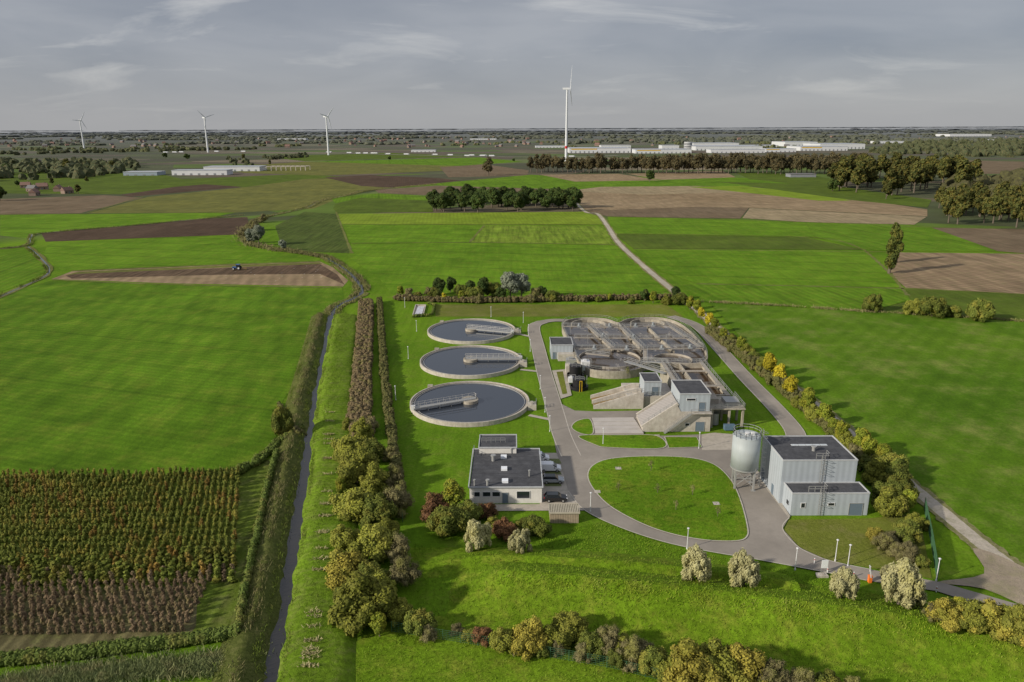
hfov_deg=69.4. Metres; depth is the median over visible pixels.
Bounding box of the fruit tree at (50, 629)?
[46,619,54,634]
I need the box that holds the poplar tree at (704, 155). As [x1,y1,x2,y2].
[700,153,706,172]
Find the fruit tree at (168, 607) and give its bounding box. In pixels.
[166,600,171,613]
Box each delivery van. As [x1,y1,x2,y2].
[539,451,549,460]
[540,461,560,471]
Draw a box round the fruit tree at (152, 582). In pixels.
[148,576,155,588]
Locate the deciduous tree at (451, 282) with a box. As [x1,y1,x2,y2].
[446,276,456,291]
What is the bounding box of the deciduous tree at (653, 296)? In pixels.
[649,291,656,301]
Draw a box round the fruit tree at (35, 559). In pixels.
[32,555,39,564]
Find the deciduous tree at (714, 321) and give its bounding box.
[710,318,719,326]
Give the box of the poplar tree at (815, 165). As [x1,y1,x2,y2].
[812,160,818,170]
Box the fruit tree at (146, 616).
[143,612,148,623]
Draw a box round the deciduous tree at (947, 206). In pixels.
[942,194,955,222]
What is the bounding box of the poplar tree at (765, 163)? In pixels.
[761,156,768,172]
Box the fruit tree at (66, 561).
[62,557,70,567]
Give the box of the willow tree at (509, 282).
[500,270,519,296]
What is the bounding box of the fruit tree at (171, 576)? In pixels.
[166,567,175,583]
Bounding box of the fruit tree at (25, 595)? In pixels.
[22,589,27,600]
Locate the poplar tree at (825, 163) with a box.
[820,155,831,173]
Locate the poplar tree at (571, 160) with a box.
[570,157,574,172]
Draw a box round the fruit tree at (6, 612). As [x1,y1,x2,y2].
[4,605,10,617]
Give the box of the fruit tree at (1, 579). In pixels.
[0,573,3,585]
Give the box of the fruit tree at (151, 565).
[146,563,153,575]
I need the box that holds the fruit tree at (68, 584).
[66,578,71,589]
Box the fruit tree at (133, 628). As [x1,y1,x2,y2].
[129,618,136,632]
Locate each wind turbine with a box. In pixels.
[75,114,86,148]
[197,110,213,152]
[319,107,333,154]
[563,71,571,160]
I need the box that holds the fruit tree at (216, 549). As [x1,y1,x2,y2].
[213,544,222,560]
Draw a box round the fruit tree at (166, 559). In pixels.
[162,553,171,567]
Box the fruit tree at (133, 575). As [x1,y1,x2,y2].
[130,571,135,582]
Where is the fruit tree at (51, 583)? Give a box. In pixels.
[49,579,53,590]
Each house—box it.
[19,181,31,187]
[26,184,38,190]
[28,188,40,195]
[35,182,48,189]
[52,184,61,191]
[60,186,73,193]
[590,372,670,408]
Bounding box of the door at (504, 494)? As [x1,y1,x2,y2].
[502,492,507,502]
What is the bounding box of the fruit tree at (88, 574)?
[84,571,93,583]
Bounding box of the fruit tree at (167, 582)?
[164,577,170,590]
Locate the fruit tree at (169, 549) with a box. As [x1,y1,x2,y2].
[166,545,172,558]
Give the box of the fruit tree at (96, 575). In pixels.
[93,569,101,583]
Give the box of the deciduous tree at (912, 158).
[907,155,916,162]
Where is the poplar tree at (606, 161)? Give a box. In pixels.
[603,157,608,171]
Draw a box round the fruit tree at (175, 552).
[172,549,178,557]
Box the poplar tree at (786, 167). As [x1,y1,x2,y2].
[782,159,788,173]
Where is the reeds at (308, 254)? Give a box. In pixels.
[240,214,321,257]
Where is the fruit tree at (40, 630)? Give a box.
[36,622,43,634]
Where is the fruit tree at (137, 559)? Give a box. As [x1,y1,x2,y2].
[134,554,142,564]
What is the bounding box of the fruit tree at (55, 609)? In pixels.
[53,604,58,615]
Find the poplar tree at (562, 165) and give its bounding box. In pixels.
[560,156,565,171]
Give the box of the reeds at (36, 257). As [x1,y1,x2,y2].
[0,247,48,294]
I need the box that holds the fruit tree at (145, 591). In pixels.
[143,585,149,598]
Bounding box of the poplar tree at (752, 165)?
[748,157,755,172]
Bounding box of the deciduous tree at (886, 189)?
[881,183,892,198]
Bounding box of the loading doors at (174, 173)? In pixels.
[174,173,223,174]
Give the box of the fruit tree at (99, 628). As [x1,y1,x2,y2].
[96,621,102,633]
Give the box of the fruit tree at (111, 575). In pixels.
[108,571,114,583]
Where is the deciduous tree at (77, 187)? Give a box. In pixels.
[74,184,80,193]
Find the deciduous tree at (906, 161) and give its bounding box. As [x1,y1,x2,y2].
[901,157,910,169]
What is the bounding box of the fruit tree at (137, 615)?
[134,612,139,622]
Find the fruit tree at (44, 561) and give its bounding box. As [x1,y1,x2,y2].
[40,557,48,567]
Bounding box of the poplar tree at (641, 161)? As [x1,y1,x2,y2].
[638,154,645,172]
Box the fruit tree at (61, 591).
[58,585,65,597]
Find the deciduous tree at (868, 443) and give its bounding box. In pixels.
[860,435,877,455]
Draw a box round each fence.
[391,621,659,678]
[924,498,939,579]
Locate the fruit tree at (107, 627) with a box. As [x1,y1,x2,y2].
[103,619,111,633]
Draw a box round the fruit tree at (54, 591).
[50,585,58,598]
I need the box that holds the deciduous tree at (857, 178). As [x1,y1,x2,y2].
[850,166,865,191]
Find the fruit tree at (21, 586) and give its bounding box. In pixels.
[18,579,26,592]
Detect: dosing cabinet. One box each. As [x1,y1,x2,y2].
[565,362,571,373]
[566,357,576,363]
[568,375,575,382]
[581,358,590,370]
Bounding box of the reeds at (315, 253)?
[248,214,330,255]
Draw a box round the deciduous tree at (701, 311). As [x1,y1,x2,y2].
[697,307,705,316]
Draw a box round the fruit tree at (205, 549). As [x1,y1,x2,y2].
[200,546,207,555]
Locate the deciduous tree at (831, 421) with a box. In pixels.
[827,417,837,427]
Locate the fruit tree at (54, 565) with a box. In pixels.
[50,560,59,577]
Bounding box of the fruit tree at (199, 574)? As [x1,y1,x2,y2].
[198,569,203,582]
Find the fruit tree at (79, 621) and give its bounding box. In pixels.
[77,613,82,623]
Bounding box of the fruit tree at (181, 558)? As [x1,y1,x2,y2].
[177,555,184,567]
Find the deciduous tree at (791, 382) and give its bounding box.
[782,375,798,391]
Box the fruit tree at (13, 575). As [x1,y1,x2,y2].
[10,573,17,583]
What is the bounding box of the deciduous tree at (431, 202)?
[427,193,438,210]
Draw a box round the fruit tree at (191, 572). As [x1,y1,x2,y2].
[188,567,197,582]
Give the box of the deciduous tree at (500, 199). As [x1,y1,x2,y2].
[497,194,502,206]
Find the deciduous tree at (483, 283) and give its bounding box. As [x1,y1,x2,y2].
[477,277,489,295]
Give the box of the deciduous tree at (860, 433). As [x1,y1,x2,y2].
[853,428,871,445]
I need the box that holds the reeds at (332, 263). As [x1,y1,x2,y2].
[320,256,360,315]
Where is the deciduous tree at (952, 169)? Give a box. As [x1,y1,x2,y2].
[949,156,956,176]
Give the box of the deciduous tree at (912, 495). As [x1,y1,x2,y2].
[902,489,917,507]
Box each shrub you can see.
[237,228,246,235]
[247,219,259,228]
[258,213,267,222]
[292,424,303,433]
[324,548,366,590]
[326,570,396,637]
[328,486,373,521]
[329,523,360,550]
[330,434,362,461]
[332,583,344,601]
[336,445,379,488]
[341,417,351,430]
[348,523,393,562]
[349,416,374,438]
[353,437,385,459]
[358,461,389,494]
[358,491,397,527]
[358,558,389,576]
[366,417,379,427]
[374,572,397,598]
[378,517,399,534]
[381,444,398,461]
[383,484,414,519]
[384,463,404,487]
[384,530,412,563]
[386,596,415,627]
[389,555,422,586]
[402,607,437,639]
[404,287,414,295]
[419,623,437,643]
[420,491,449,522]
[423,287,431,295]
[425,504,471,536]
[427,286,441,296]
[441,478,465,505]
[448,622,465,636]
[453,284,467,294]
[456,498,483,519]
[461,628,473,641]
[463,519,491,552]
[465,286,483,296]
[470,626,492,647]
[473,294,483,303]
[478,503,498,520]
[484,516,499,528]
[485,282,504,296]
[488,626,514,654]
[491,516,517,541]
[507,528,532,553]
[510,615,548,660]
[515,516,533,535]
[524,514,551,536]
[527,294,535,302]
[531,287,542,296]
[531,644,549,658]
[542,624,559,650]
[545,290,560,301]
[551,610,588,651]
[552,640,566,657]
[571,642,592,663]
[577,629,605,661]
[579,295,587,301]
[595,296,601,301]
[595,624,619,657]
[605,647,629,671]
[614,631,631,651]
[615,634,644,673]
[627,298,634,303]
[638,638,654,648]
[638,645,667,676]
[654,655,674,681]
[660,294,671,304]
[663,637,727,681]
[671,292,687,304]
[680,544,711,581]
[697,637,745,680]
[726,642,768,681]
[727,333,736,339]
[727,547,760,587]
[740,343,755,351]
[747,351,759,355]
[754,356,764,370]
[757,657,795,681]
[789,666,815,681]
[790,395,800,407]
[804,404,818,420]
[813,668,844,681]
[826,427,835,436]
[829,566,860,599]
[837,432,854,447]
[843,675,861,681]
[847,444,862,464]
[857,454,874,471]
[861,293,883,311]
[861,457,887,485]
[865,527,883,540]
[869,488,909,517]
[870,480,897,498]
[870,530,897,550]
[876,452,910,468]
[880,557,928,609]
[880,565,889,577]
[881,464,914,486]
[885,541,904,559]
[892,478,919,496]
[892,518,922,543]
[892,530,903,543]
[895,540,921,563]
[902,298,921,314]
[905,511,931,531]
[912,551,931,566]
[917,296,949,318]
[921,603,941,623]
[925,597,966,632]
[943,596,993,634]
[946,305,962,317]
[964,298,996,322]
[968,597,1018,640]
[988,602,1023,647]
[1011,607,1023,647]
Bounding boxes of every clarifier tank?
[410,381,536,426]
[420,345,526,378]
[427,318,520,344]
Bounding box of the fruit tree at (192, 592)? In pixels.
[190,586,194,596]
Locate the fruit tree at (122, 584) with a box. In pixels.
[119,578,125,590]
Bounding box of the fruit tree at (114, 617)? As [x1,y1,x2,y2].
[111,611,117,622]
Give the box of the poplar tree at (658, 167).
[656,159,661,172]
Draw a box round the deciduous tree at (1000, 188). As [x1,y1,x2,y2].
[990,184,1005,198]
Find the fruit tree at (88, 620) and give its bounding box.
[85,611,91,624]
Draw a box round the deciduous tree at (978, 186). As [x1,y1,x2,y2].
[972,181,983,207]
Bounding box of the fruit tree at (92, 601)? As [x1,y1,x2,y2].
[90,596,95,606]
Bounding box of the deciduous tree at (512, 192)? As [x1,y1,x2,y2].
[509,190,517,205]
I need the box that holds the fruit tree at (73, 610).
[70,603,76,615]
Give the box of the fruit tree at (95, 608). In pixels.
[93,602,99,615]
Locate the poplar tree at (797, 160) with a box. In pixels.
[793,155,802,172]
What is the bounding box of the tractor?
[232,264,246,269]
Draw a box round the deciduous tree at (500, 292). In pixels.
[495,286,506,297]
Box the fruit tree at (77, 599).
[74,593,80,606]
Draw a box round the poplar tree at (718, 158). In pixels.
[717,154,722,172]
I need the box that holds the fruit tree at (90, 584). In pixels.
[88,578,92,590]
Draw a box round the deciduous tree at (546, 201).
[539,194,554,209]
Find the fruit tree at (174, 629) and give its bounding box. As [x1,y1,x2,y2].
[171,621,176,631]
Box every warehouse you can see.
[123,171,165,175]
[171,169,232,174]
[203,165,266,170]
[277,138,307,139]
[411,149,436,151]
[470,138,496,139]
[535,145,564,147]
[567,147,630,152]
[599,145,630,147]
[631,148,691,152]
[659,145,678,147]
[691,145,762,149]
[692,142,738,144]
[706,149,765,152]
[759,148,795,151]
[771,141,817,145]
[785,173,815,176]
[786,145,847,150]
[803,143,864,148]
[870,141,903,142]
[935,134,991,135]
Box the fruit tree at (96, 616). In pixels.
[93,612,99,622]
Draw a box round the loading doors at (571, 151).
[571,151,628,152]
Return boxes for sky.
[0,0,1023,131]
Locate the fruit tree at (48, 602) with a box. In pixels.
[46,595,51,606]
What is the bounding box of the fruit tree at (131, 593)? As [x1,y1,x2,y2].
[128,586,134,597]
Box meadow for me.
[356,615,964,681]
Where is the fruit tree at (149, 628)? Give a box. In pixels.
[146,621,152,631]
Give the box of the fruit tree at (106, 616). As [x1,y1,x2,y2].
[104,612,109,623]
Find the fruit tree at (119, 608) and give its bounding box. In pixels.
[117,604,122,612]
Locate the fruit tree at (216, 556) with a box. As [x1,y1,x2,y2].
[213,554,221,559]
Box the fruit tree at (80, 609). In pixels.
[76,602,83,614]
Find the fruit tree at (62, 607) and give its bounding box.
[58,602,65,614]
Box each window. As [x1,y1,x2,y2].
[474,492,479,496]
[482,492,490,496]
[492,491,499,496]
[516,491,529,498]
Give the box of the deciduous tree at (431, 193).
[426,189,438,208]
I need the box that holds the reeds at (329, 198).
[274,184,426,213]
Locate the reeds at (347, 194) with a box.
[273,183,433,213]
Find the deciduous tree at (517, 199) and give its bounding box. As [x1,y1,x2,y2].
[510,193,525,211]
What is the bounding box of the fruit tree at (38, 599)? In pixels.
[35,594,43,607]
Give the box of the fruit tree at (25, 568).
[22,564,30,576]
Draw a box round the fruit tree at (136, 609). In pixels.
[133,601,140,613]
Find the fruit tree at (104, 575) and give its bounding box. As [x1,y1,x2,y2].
[99,567,110,583]
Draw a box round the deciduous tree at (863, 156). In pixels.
[859,153,868,158]
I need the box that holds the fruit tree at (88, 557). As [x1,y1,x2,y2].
[84,553,90,562]
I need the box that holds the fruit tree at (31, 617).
[28,611,35,624]
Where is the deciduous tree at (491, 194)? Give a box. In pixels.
[482,187,501,207]
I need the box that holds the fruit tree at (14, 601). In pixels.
[11,596,17,608]
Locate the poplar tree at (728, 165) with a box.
[724,156,732,173]
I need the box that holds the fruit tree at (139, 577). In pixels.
[135,568,145,582]
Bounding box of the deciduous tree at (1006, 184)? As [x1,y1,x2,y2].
[1000,181,1009,189]
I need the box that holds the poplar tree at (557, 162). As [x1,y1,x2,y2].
[553,156,560,171]
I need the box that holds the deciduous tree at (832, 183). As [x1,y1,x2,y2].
[827,178,840,190]
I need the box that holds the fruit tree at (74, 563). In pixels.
[71,557,76,568]
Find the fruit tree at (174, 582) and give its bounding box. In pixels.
[172,578,176,589]
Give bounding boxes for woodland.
[0,129,1023,136]
[0,131,1023,140]
[0,135,1023,145]
[0,146,256,154]
[0,157,140,179]
[4,139,937,151]
[9,126,1023,131]
[12,128,1023,133]
[226,155,253,164]
[262,152,308,159]
[550,136,896,143]
[868,137,1023,156]
[939,167,1023,196]
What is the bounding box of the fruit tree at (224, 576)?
[221,569,226,580]
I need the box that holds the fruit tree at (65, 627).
[61,619,69,633]
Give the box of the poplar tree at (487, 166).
[482,156,493,175]
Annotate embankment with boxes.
[408,547,800,590]
[447,561,1023,681]
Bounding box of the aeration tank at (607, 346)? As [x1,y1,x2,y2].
[562,314,707,378]
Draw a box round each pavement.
[476,453,583,510]
[552,369,571,397]
[592,417,642,432]
[702,433,732,449]
[755,471,789,516]
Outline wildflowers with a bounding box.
[297,411,335,667]
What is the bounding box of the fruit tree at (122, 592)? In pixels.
[119,586,126,598]
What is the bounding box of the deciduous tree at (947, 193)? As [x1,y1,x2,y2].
[939,187,957,215]
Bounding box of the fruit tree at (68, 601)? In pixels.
[65,595,71,607]
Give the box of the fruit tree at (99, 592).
[96,587,103,597]
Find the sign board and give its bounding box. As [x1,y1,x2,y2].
[821,560,828,571]
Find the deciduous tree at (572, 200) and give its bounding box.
[566,194,577,210]
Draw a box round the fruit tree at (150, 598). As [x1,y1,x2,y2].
[146,593,152,604]
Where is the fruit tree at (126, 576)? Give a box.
[122,570,130,583]
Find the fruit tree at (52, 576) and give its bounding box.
[48,572,56,585]
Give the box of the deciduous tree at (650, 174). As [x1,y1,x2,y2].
[646,169,654,181]
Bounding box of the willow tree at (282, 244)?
[278,240,285,248]
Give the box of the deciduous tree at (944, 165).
[936,155,952,181]
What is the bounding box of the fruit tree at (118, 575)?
[114,570,122,583]
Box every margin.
[54,212,184,213]
[64,280,341,287]
[72,261,310,270]
[335,212,353,252]
[408,242,614,244]
[469,225,484,241]
[488,224,602,224]
[610,216,1003,228]
[677,234,864,249]
[697,283,1019,293]
[702,299,1023,321]
[864,250,910,295]
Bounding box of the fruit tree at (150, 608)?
[148,602,155,613]
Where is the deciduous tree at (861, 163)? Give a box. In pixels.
[855,161,867,188]
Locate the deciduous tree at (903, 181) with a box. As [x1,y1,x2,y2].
[894,171,906,194]
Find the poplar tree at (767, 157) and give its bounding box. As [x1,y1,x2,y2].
[765,154,770,172]
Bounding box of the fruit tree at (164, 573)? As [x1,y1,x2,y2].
[159,567,168,583]
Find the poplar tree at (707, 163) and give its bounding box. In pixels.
[702,155,710,173]
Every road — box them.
[529,319,579,456]
[554,404,1014,606]
[668,316,804,434]
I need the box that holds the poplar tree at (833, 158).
[829,154,839,163]
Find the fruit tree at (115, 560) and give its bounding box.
[112,556,117,564]
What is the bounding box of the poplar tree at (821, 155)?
[817,153,824,160]
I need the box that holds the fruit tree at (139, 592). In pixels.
[136,587,142,598]
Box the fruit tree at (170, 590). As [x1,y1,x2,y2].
[167,584,173,598]
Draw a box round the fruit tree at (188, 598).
[186,594,192,604]
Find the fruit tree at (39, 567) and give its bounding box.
[36,562,43,577]
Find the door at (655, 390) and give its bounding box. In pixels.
[651,387,658,395]
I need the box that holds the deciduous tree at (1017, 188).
[1008,185,1023,196]
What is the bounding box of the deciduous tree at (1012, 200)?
[1005,194,1017,220]
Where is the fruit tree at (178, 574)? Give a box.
[176,570,182,580]
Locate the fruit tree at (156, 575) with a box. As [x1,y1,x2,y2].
[154,570,159,581]
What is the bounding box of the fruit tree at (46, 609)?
[42,603,50,615]
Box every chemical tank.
[567,362,583,376]
[570,375,587,391]
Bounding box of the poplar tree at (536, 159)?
[533,154,540,172]
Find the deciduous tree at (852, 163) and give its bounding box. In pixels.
[846,158,855,186]
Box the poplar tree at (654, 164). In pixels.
[652,156,657,171]
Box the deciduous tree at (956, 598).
[952,596,965,602]
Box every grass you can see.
[212,314,315,681]
[249,314,326,681]
[276,314,335,681]
[354,550,1023,681]
[414,523,865,590]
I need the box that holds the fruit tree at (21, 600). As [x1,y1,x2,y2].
[18,596,25,607]
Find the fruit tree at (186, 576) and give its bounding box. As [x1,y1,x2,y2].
[184,571,187,581]
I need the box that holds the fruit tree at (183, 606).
[181,599,186,615]
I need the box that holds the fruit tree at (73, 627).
[70,621,76,633]
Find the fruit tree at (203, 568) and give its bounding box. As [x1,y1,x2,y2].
[198,560,206,574]
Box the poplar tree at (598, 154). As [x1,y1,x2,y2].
[594,152,600,171]
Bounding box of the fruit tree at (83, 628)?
[80,620,87,632]
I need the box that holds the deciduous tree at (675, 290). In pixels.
[671,286,680,295]
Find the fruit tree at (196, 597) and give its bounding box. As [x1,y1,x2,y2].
[193,593,199,604]
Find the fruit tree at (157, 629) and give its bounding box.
[155,622,160,631]
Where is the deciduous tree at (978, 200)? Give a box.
[973,187,990,216]
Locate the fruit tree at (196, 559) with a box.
[193,555,199,567]
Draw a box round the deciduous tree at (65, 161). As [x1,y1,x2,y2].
[62,158,69,165]
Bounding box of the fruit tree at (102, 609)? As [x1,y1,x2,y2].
[100,601,106,615]
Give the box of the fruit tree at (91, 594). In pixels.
[89,587,95,597]
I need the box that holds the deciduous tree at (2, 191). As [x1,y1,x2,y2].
[0,186,7,200]
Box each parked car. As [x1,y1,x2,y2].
[542,473,563,483]
[544,491,567,502]
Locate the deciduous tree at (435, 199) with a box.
[433,193,445,211]
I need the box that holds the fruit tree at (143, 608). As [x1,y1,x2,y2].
[140,601,146,614]
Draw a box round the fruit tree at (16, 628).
[12,619,19,635]
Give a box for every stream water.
[0,246,49,296]
[326,257,363,315]
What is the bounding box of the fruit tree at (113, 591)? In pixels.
[111,588,118,596]
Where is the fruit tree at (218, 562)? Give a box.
[212,559,222,572]
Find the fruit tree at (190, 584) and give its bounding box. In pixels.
[187,577,193,589]
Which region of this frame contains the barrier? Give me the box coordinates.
[867,565,872,582]
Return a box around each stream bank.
[0,215,239,248]
[0,246,52,297]
[242,184,433,257]
[320,257,369,315]
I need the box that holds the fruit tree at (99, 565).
[95,562,103,571]
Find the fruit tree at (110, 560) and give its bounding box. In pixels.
[105,555,112,567]
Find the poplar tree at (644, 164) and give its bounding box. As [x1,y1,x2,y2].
[642,157,647,172]
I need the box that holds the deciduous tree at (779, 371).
[773,363,786,377]
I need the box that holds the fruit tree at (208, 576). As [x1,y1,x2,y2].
[206,569,211,581]
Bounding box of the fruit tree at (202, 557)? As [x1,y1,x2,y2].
[198,551,206,565]
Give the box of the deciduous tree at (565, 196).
[560,189,570,208]
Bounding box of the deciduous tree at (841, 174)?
[836,168,847,190]
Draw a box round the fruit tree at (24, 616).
[19,611,29,623]
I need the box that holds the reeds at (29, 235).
[2,214,242,247]
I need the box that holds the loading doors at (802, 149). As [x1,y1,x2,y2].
[801,149,845,150]
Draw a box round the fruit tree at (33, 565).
[28,563,36,575]
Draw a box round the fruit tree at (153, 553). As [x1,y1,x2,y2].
[150,548,157,559]
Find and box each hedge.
[0,624,234,667]
[232,448,279,636]
[234,423,305,473]
[277,401,307,434]
[346,297,375,436]
[376,296,407,507]
[393,293,671,302]
[412,301,436,316]
[704,325,873,460]
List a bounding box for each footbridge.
[624,357,667,373]
[641,357,669,362]
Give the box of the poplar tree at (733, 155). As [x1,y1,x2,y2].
[729,152,737,172]
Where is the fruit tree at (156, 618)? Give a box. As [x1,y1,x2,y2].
[152,611,158,622]
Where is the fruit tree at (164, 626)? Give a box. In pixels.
[160,617,168,631]
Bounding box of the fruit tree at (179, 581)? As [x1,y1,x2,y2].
[177,579,182,589]
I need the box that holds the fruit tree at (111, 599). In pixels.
[109,593,113,605]
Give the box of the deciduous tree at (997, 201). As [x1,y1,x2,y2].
[987,193,1006,222]
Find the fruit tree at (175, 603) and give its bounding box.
[173,601,179,613]
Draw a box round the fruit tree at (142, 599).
[139,594,144,604]
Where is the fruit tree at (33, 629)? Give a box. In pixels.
[29,621,36,633]
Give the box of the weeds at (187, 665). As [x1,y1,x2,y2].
[0,642,273,681]
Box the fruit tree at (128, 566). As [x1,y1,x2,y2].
[122,559,132,575]
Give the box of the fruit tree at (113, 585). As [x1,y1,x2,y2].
[110,579,116,590]
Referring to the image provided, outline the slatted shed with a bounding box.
[548,503,579,522]
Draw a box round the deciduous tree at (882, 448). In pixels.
[872,443,892,457]
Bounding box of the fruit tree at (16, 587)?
[14,581,18,591]
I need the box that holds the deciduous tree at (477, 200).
[470,192,487,212]
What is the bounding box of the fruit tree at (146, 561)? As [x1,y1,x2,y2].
[143,556,149,568]
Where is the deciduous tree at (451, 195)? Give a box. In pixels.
[448,192,455,207]
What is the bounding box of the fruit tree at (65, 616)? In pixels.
[62,612,68,623]
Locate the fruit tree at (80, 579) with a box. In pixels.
[77,571,83,583]
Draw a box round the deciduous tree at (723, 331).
[719,327,727,335]
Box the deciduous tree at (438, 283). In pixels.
[432,277,445,291]
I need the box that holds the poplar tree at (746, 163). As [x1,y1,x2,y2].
[740,158,749,172]
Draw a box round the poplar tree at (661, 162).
[660,157,664,172]
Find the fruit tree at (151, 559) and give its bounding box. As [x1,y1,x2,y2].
[148,556,154,567]
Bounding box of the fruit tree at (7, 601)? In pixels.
[4,596,10,608]
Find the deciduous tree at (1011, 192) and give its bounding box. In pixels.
[1008,189,1020,218]
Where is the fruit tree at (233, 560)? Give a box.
[229,554,238,566]
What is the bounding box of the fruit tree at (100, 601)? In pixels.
[97,595,102,606]
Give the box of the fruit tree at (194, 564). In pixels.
[191,561,199,574]
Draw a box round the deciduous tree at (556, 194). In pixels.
[552,188,566,208]
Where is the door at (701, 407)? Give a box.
[698,402,705,410]
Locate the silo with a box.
[730,424,768,490]
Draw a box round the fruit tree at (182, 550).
[179,547,185,560]
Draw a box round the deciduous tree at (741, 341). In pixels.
[736,336,745,347]
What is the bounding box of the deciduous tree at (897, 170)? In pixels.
[884,164,902,194]
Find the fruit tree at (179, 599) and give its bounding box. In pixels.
[177,593,182,605]
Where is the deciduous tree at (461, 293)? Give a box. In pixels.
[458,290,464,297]
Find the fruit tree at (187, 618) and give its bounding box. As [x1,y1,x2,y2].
[184,609,190,622]
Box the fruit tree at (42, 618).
[38,614,45,624]
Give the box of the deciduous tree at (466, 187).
[460,183,473,194]
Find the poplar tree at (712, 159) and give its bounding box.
[709,154,717,172]
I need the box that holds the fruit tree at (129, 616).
[127,610,134,623]
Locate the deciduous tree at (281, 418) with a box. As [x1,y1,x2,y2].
[270,406,294,435]
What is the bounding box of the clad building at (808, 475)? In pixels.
[760,435,869,515]
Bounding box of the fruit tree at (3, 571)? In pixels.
[0,564,7,577]
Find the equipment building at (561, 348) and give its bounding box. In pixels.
[549,337,573,360]
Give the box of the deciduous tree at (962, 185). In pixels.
[957,183,968,188]
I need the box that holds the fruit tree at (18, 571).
[16,566,20,577]
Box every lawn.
[435,304,682,316]
[557,371,566,393]
[572,419,592,433]
[579,435,665,447]
[588,456,746,540]
[665,437,700,447]
[784,514,931,577]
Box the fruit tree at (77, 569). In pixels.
[74,565,82,576]
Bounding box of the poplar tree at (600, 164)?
[595,153,605,172]
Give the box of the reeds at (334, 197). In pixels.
[278,183,434,213]
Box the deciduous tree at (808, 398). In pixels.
[799,387,816,408]
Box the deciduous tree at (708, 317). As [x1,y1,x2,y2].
[704,313,713,324]
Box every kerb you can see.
[528,324,561,456]
[539,323,580,454]
[568,491,866,580]
[571,418,593,434]
[578,434,666,448]
[587,456,748,540]
[605,421,635,421]
[664,436,701,447]
[671,318,785,434]
[675,315,805,434]
[782,517,867,568]
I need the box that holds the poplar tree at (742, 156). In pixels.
[738,152,746,172]
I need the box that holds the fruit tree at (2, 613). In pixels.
[0,605,5,616]
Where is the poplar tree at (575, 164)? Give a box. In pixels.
[572,157,579,172]
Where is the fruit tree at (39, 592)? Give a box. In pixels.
[36,588,41,598]
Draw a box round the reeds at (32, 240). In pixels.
[21,214,239,246]
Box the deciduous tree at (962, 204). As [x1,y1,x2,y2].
[951,192,969,223]
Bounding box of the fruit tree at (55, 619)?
[52,611,59,624]
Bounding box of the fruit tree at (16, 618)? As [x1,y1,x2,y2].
[13,612,19,624]
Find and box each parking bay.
[545,471,560,473]
[545,483,560,485]
[547,459,560,462]
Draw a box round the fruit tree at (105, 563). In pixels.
[102,559,110,570]
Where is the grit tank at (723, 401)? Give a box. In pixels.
[660,358,745,429]
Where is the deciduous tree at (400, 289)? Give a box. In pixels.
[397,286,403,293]
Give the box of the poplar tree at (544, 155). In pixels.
[541,153,547,170]
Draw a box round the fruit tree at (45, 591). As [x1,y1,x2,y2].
[43,589,47,598]
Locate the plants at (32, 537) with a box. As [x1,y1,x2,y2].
[0,465,241,562]
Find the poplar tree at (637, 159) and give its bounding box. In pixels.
[634,156,641,172]
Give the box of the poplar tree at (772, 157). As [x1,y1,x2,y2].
[769,154,776,172]
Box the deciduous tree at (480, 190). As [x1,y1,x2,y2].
[476,186,484,193]
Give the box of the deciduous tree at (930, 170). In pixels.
[921,161,934,189]
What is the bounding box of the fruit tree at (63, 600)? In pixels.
[60,596,65,605]
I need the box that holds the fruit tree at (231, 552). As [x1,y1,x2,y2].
[228,549,236,559]
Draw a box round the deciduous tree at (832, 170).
[826,162,840,179]
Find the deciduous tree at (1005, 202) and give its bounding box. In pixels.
[1000,195,1008,220]
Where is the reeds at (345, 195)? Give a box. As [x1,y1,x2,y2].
[278,186,407,214]
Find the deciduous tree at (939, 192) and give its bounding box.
[934,187,944,207]
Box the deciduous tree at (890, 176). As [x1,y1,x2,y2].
[882,169,896,195]
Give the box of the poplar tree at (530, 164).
[526,155,533,171]
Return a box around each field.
[0,170,339,193]
[0,195,140,214]
[0,213,230,237]
[0,254,45,291]
[0,281,343,487]
[0,458,270,651]
[0,583,197,651]
[41,217,247,241]
[44,236,319,269]
[53,262,347,285]
[66,264,344,284]
[68,262,321,274]
[90,187,358,212]
[122,184,237,196]
[237,162,450,175]
[249,178,387,190]
[275,212,348,252]
[280,153,474,160]
[309,157,520,165]
[325,175,458,187]
[332,193,426,202]
[333,198,432,212]
[338,212,601,223]
[343,225,481,242]
[348,243,667,293]
[375,186,565,194]
[394,175,789,188]
[440,164,528,176]
[471,226,612,243]
[544,174,656,181]
[580,186,734,194]
[580,186,926,218]
[589,207,747,218]
[608,217,813,236]
[617,234,861,249]
[631,171,733,179]
[634,249,899,287]
[681,284,909,309]
[695,186,849,200]
[710,303,1023,562]
[722,182,930,207]
[736,172,830,184]
[743,208,924,224]
[806,222,994,250]
[883,289,1023,320]
[891,252,1023,293]
[920,159,1023,173]
[934,228,1023,252]
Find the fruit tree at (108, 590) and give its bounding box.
[105,585,110,598]
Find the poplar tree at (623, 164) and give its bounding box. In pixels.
[619,157,626,172]
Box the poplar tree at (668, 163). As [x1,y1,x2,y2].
[662,154,672,172]
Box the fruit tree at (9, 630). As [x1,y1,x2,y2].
[4,621,12,634]
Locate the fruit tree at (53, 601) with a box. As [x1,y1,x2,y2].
[50,595,58,606]
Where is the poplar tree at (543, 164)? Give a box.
[538,156,545,172]
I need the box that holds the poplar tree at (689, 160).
[685,152,693,172]
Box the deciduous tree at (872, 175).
[867,166,878,187]
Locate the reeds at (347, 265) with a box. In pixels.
[330,255,368,315]
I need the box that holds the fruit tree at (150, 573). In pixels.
[147,569,153,582]

